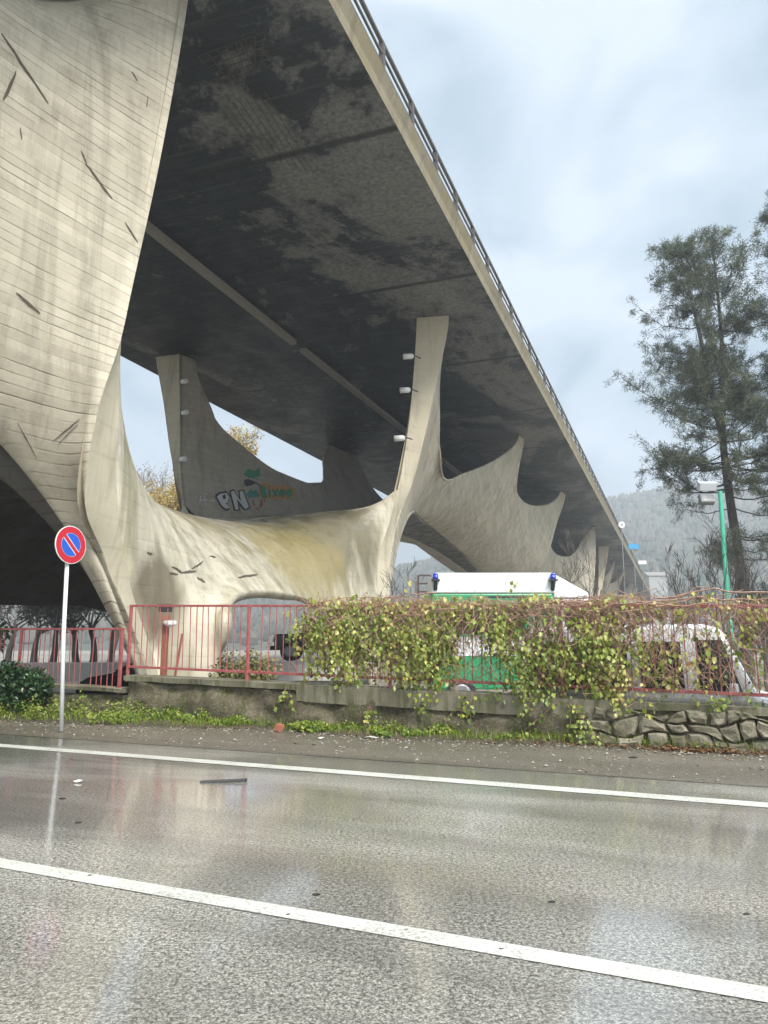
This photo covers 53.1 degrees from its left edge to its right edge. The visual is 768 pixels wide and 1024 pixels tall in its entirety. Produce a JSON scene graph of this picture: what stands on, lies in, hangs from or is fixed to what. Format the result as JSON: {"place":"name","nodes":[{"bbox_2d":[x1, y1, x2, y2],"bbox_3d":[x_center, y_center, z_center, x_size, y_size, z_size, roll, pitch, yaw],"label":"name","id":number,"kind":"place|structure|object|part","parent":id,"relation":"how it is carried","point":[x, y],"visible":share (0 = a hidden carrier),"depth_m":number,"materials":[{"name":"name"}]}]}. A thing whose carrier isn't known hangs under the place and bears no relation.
{"place":"outdoors","nodes":[
{"label":"outdoors","id":0,"kind":"place"},
{"bbox_2d":[0,618,13,653],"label":"ivy bush","id":1,"kind":"object","parent":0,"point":[8,636],"visible":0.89,"depth_m":14.86,"materials":[{"name":"green plant"}]},
{"bbox_2d":[0,734,767,1023],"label":"road","id":2,"kind":"structure","parent":0,"point":[675,885],"depth_m":3.86,"materials":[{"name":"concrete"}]},
{"bbox_2d":[200,778,246,782],"bbox_3d":[-1.456,2.438,6.981,0.418,0.030,0.072,1,-10,-3],"label":"broken strip","id":3,"kind":"object","parent":2,"relation":"on","point":[225,780],"visible":1,"depth_m":6.97,"materials":[{"name":"black plastic"}]},
{"bbox_2d":[0,858,767,1001],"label":"road centre line","id":4,"kind":"object","parent":2,"relation":"on","point":[699,982],"visible":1,"depth_m":3.24,"materials":[{"name":"white paint"}]},
{"bbox_2d":[0,744,767,806],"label":"road edge line","id":5,"kind":"object","parent":2,"relation":"on","point":[644,795],"visible":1,"depth_m":7.16,"materials":[{"name":"white paint"}]},
{"bbox_2d":[0,721,767,786],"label":"road shoulder","id":6,"kind":"object","parent":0,"point":[667,768],"visible":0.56,"depth_m":8.94},
{"bbox_2d":[55,526,85,730],"bbox_3d":[-4.714,1.685,11.319,0.159,2.988,0.565,-7,-12,35],"label":"no parking sign","id":7,"kind":"object","parent":6,"relation":"on","point":[70,544],"visible":1,"depth_m":11.39,"materials":[{"name":"grey metal"}]},
{"bbox_2d":[0,720,767,783],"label":"shoulder gravel","id":8,"kind":"structure","parent":6,"relation":"on","point":[455,746],"depth_m":9.70,"materials":[{"name":"grey gravel"}]},
{"bbox_2d":[0,708,767,754],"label":"verge","id":9,"kind":"structure","parent":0,"point":[393,736],"depth_m":10.88,"materials":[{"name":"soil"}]},
{"bbox_2d":[0,659,55,712],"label":"ivy bush","id":10,"kind":"object","parent":9,"relation":"on","point":[23,683],"visible":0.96,"depth_m":13.61,"materials":[{"name":"green plant"}]},
{"bbox_2d":[273,723,284,731],"bbox_3d":[-1.523,3.133,11.164,0.136,0.129,0.106,20,-2,-31],"label":"brick","id":11,"kind":"object","parent":9,"relation":"on","point":[278,727],"visible":0.98,"depth_m":11.13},
{"bbox_2d":[0,690,731,748],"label":"verge weeds","id":12,"kind":"object","parent":9,"relation":"on","point":[34,709],"visible":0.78,"depth_m":12.13,"materials":[{"name":"green plant"}]},
{"bbox_2d":[0,717,767,754],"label":"fallen leaves","id":13,"kind":"object","parent":9,"relation":"on","point":[723,750],"visible":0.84,"depth_m":9.07,"materials":[{"name":"brown plant"}]},
{"bbox_2d":[0,650,767,692],"bbox_3d":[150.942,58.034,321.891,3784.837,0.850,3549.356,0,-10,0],"label":"ground","id":14,"kind":"structure","parent":0,"point":[85,656],"depth_m":50.50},
{"bbox_2d":[0,605,39,661],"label":"pollarded tree","id":15,"kind":"object","parent":14,"relation":"on","point":[9,651],"visible":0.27,"depth_m":43.50,"materials":[{"name":"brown plant"}]},
{"bbox_2d":[22,606,58,661],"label":"pollarded tree","id":16,"kind":"object","parent":14,"relation":"on","point":[52,653],"visible":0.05,"depth_m":41.26,"materials":[{"name":"brown plant"}]},
{"bbox_2d":[15,605,87,661],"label":"pollarded tree","id":17,"kind":"object","parent":14,"relation":"on","point":[35,613],"visible":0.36,"depth_m":40.43,"materials":[{"name":"brown plant"}]},
{"bbox_2d":[33,606,93,661],"bbox_3d":[-14.826,5.290,37.192,3.354,4.993,4.204,0,-10,0],"label":"pollarded tree","id":18,"kind":"object","parent":14,"relation":"on","point":[72,621],"visible":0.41,"depth_m":36.28,"materials":[{"name":"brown plant"}]},
{"bbox_2d":[2,683,128,714],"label":"wall","id":19,"kind":"structure","parent":14,"relation":"on","point":[100,699],"depth_m":13.42,"materials":[{"name":"concrete"}]},
{"bbox_2d":[0,628,124,694],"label":"picket fence","id":20,"kind":"object","parent":19,"relation":"on","point":[120,656],"visible":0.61,"depth_m":13.87,"materials":[{"name":"red metal"}]},
{"bbox_2d":[77,609,108,661],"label":"pollarded tree","id":21,"kind":"object","parent":14,"relation":"on","point":[90,625],"visible":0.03,"depth_m":42.07,"materials":[{"name":"brown plant"}]},
{"bbox_2d":[82,606,115,661],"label":"pollarded tree","id":22,"kind":"object","parent":14,"relation":"on","point":[111,646],"visible":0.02,"depth_m":45.28,"materials":[{"name":"brown plant"}]},
{"bbox_2d":[115,461,173,650],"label":"autumn tree","id":23,"kind":"object","parent":14,"relation":"on","point":[116,634],"visible":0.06,"depth_m":61.85,"materials":[{"name":"yellow plant"}]},
{"bbox_2d":[157,604,182,675],"bbox_3d":[-3.811,2.737,13.433,0.469,2.240,0.316,-4,-11,20],"label":"lantern post","id":24,"kind":"object","parent":14,"relation":"on","point":[169,624],"visible":0.6,"depth_m":13.52,"materials":[{"name":"red metal"}]},
{"bbox_2d":[75,656,269,693],"bbox_3d":[-4.600,3.817,17.097,3.976,1.400,1.672,0,-10,0],"label":"black car","id":25,"kind":"object","parent":14,"relation":"on","point":[109,681],"visible":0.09,"depth_m":16.31,"materials":[{"name":"paint"}]},
{"bbox_2d":[0,662,356,680],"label":"kerb wall","id":26,"kind":"structure","parent":14,"relation":"on","point":[85,671],"depth_m":26.34,"materials":[{"name":"concrete"}]},
{"bbox_2d":[144,423,264,511],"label":"autumn tree","id":27,"kind":"object","parent":14,"relation":"on","point":[168,501],"visible":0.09,"depth_m":52.27,"materials":[{"name":"yellow plant"}]},
{"bbox_2d":[208,650,252,679],"bbox_3d":[-2.964,3.460,15.053,0.708,1.545,0.899,-6,-12,32],"label":"yellow shrub","id":28,"kind":"object","parent":14,"relation":"on","point":[234,675],"visible":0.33,"depth_m":15.00,"materials":[{"name":"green plant"}]},
{"bbox_2d":[244,647,283,680],"bbox_3d":[-2.499,3.563,15.756,0.873,1.584,0.699,0,-10,0],"label":"yellow shrub","id":29,"kind":"object","parent":14,"relation":"on","point":[262,677],"visible":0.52,"depth_m":15.80,"materials":[{"name":"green plant"}]},
{"bbox_2d":[270,618,351,660],"bbox_3d":[-2.556,5.074,30.584,3.750,1.660,1.512,0,-10,0],"label":"off roader","id":30,"kind":"object","parent":14,"relation":"on","point":[279,641],"visible":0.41,"depth_m":29.84,"materials":[{"name":"black paint"}]},
{"bbox_2d":[0,0,650,684],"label":"viaduct","id":31,"kind":"object","parent":14,"relation":"on","point":[244,210],"visible":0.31,"depth_m":23.52,"materials":[{"name":"concrete"}]},
{"bbox_2d":[369,557,424,686],"bbox_3d":[0.762,3.771,25.642,2.702,4.271,3.103,0,-10,0],"label":"bare tree","id":32,"kind":"object","parent":14,"relation":"on","point":[391,583],"visible":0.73,"depth_m":25.51,"materials":[{"name":"brown plant"}]},
{"bbox_2d":[417,575,431,685],"bbox_3d":[1.255,3.686,23.314,0.472,3.577,0.060,0,-10,0],"label":"steel frame","id":33,"kind":"object","parent":14,"relation":"on","point":[418,591],"visible":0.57,"depth_m":23.53,"materials":[{"name":"metal"}]},
{"bbox_2d":[124,674,767,751],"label":"retaining wall","id":34,"kind":"structure","parent":14,"relation":"on","point":[683,722],"depth_m":10.53,"materials":[{"name":"concrete"}]},
{"bbox_2d":[274,687,294,713],"bbox_3d":[-1.515,2.831,11.555,0.333,0.393,0.186,-6,-12,32],"label":"hanging plant","id":35,"kind":"object","parent":34,"relation":"attached to","point":[281,700],"visible":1,"depth_m":11.55,"materials":[{"name":"green plant"}]},
{"bbox_2d":[363,706,379,729],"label":"hanging plant","id":36,"kind":"object","parent":34,"relation":"attached to","point":[367,712],"visible":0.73,"depth_m":10.92,"materials":[{"name":"green plant"}]},
{"bbox_2d":[414,689,431,713],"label":"hanging plant","id":37,"kind":"object","parent":34,"relation":"hanging from","point":[423,703],"visible":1,"depth_m":10.62,"materials":[{"name":"green plant"}]},
{"bbox_2d":[125,604,767,696],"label":"picket fence","id":38,"kind":"object","parent":34,"relation":"on","point":[246,671],"visible":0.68,"depth_m":11.85,"materials":[{"name":"red metal"}]},
{"bbox_2d":[444,692,476,733],"bbox_3d":[1.020,2.701,10.377,0.512,0.547,0.150,-7,-12,34],"label":"hanging plant","id":39,"kind":"object","parent":34,"relation":"attached to","point":[467,712],"visible":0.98,"depth_m":10.35,"materials":[{"name":"green plant"}]},
{"bbox_2d":[261,567,767,713],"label":"climbing plant","id":40,"kind":"object","parent":34,"relation":"on","point":[502,626],"visible":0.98,"depth_m":10.20,"materials":[{"name":"green plant"}]},
{"bbox_2d":[504,653,548,717],"bbox_3d":[1.871,2.253,10.011,0.606,0.853,0.244,-4,-11,21],"label":"hanging plant","id":41,"kind":"object","parent":34,"relation":"attached to","point":[518,682],"visible":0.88,"depth_m":10.03,"materials":[{"name":"green plant"}]},
{"bbox_2d":[523,700,604,746],"bbox_3d":[2.234,2.703,9.793,1.168,0.616,0.160,-6,-12,30],"label":"hanging plant","id":42,"kind":"object","parent":34,"relation":"attached to","point":[580,731],"visible":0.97,"depth_m":9.68,"materials":[{"name":"green plant"}]},
{"bbox_2d":[606,669,652,719],"bbox_3d":[3.017,2.240,9.480,0.551,0.612,0.156,-4,-11,23],"label":"hanging plant","id":43,"kind":"object","parent":34,"relation":"hanging from","point":[626,680],"visible":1,"depth_m":9.49,"materials":[{"name":"green plant"}]},
{"bbox_2d":[708,693,730,716],"bbox_3d":[3.930,2.260,9.018,0.258,0.271,0.136,-8,-13,37],"label":"hanging plant","id":44,"kind":"object","parent":34,"relation":"attached to","point":[718,709],"visible":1,"depth_m":9.01,"materials":[{"name":"green plant"}]},
{"bbox_2d":[427,570,591,690],"bbox_3d":[3.698,3.196,19.662,5.060,3.431,2.236,0,-10,0],"label":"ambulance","id":45,"kind":"object","parent":14,"relation":"on","point":[491,585],"visible":0.27,"depth_m":18.94,"materials":[{"name":"green paint"}]},
{"bbox_2d":[456,616,492,633],"bbox_3d":[2.218,2.768,18.816,1.100,0.420,0.038,0,-10,0],"label":"side window","id":46,"kind":"structure","parent":45,"relation":"in","point":[473,616],"depth_m":18.78,"materials":[{"name":"black glass"}]},
{"bbox_2d":[554,559,589,586],"bbox_3d":[8.016,4.420,33.691,1.996,4.986,2.577,-5,-11,28],"label":"bare tree","id":47,"kind":"object","parent":14,"relation":"on","point":[571,568],"visible":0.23,"depth_m":34.05,"materials":[{"name":"brown plant"}]},
{"bbox_2d":[558,520,616,608],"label":"bare tree","id":48,"kind":"object","parent":14,"relation":"on","point":[595,586],"visible":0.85,"depth_m":45.29,"materials":[{"name":"brown plant"}]},
{"bbox_2d":[618,522,626,624],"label":"sign","id":49,"kind":"object","parent":14,"relation":"on","point":[621,525],"visible":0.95,"depth_m":70.79,"materials":[{"name":"white metal"}]},
{"bbox_2d":[607,564,643,623],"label":"bare tree","id":50,"kind":"object","parent":14,"relation":"on","point":[623,582],"visible":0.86,"depth_m":52.19,"materials":[{"name":"brown plant"}]},
{"bbox_2d":[628,544,638,601],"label":"sign","id":51,"kind":"object","parent":14,"relation":"on","point":[633,546],"visible":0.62,"depth_m":85.59,"materials":[{"name":"blue metal"}]},
{"bbox_2d":[638,561,646,617],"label":"sign","id":52,"kind":"object","parent":14,"relation":"on","point":[642,562],"visible":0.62,"depth_m":95.32,"materials":[{"name":"white metal"}]},
{"bbox_2d":[518,624,767,705],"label":"white van","id":53,"kind":"object","parent":14,"relation":"on","point":[702,698],"visible":0.09,"depth_m":9.80,"materials":[{"name":"paint"}]},
{"bbox_3d":[2.614,2.074,10.387,1.330,0.631,0.139,-5,-11,25],"label":"window","id":54,"kind":"part","parent":53,"relation":"part of","materials":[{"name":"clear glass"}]},
{"bbox_3d":[3.587,1.993,9.929,0.547,0.631,0.139,-5,-11,25],"label":"window","id":55,"kind":"part","parent":53,"relation":"part of","materials":[{"name":"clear glass"}]},
{"bbox_3d":[4.203,1.932,9.642,0.515,0.651,0.142,-5,-11,25],"label":"window","id":56,"kind":"part","parent":53,"relation":"part of","materials":[{"name":"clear glass"}]},
{"bbox_2d":[643,572,670,624],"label":"house","id":57,"kind":"structure","parent":14,"relation":"on","point":[652,579],"depth_m":201.82,"materials":[{"name":"paint"}]},
{"bbox_2d":[646,581,707,624],"bbox_3d":[7.499,3.343,19.425,1.436,3.184,1.423,-7,-12,34],"label":"bare tree","id":58,"kind":"object","parent":14,"relation":"on","point":[672,601],"visible":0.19,"depth_m":19.55,"materials":[{"name":"brown plant"}]},
{"bbox_2d":[603,223,767,673],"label":"pine tree","id":59,"kind":"object","parent":14,"relation":"on","point":[698,370],"visible":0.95,"depth_m":29.66,"materials":[{"name":"green plant"}]},
{"bbox_2d":[691,481,733,640],"bbox_3d":[8.802,2.064,20.388,0.880,5.875,0.299,0,-10,0],"label":"floodlight pole","id":60,"kind":"object","parent":14,"relation":"on","point":[705,498],"visible":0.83,"depth_m":20.74,"materials":[{"name":"green metal"}]},
{"bbox_2d":[659,512,766,652],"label":"bare tree","id":61,"kind":"object","parent":14,"relation":"on","point":[727,543],"visible":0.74,"depth_m":20.85,"materials":[{"name":"brown plant"}]},
{"bbox_2d":[707,539,767,691],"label":"bare tree","id":62,"kind":"object","parent":14,"relation":"on","point":[763,627],"visible":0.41,"depth_m":21.56,"materials":[{"name":"brown plant"}]},
{"bbox_2d":[721,190,767,518],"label":"pine tree","id":63,"kind":"object","parent":14,"relation":"on","point":[763,218],"visible":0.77,"depth_m":29.26,"materials":[{"name":"green plant"}]},
{"bbox_2d":[732,582,767,657],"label":"evergreen bush","id":64,"kind":"object","parent":14,"relation":"on","point":[750,621],"visible":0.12,"depth_m":23.82,"materials":[{"name":"green plant"}]},
{"bbox_2d":[1,491,767,650],"bbox_3d":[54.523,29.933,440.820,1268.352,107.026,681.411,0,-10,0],"label":"hills","id":65,"kind":"structure","parent":0,"point":[644,525],"depth_m":326.93,"materials":[{"name":"plant"}]},
{"bbox_2d":[0,482,767,646],"bbox_3d":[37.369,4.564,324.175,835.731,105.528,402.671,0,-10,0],"label":"hillside wood","id":66,"kind":"object","parent":65,"relation":"on","point":[657,548],"visible":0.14,"depth_m":359.11,"materials":[{"name":"grey plant"}]},
{"bbox_2d":[120,0,767,567],"label":"sky","id":67,"kind":"structure","parent":0,"point":[574,137],"materials":[{"name":"white"}]}
]}

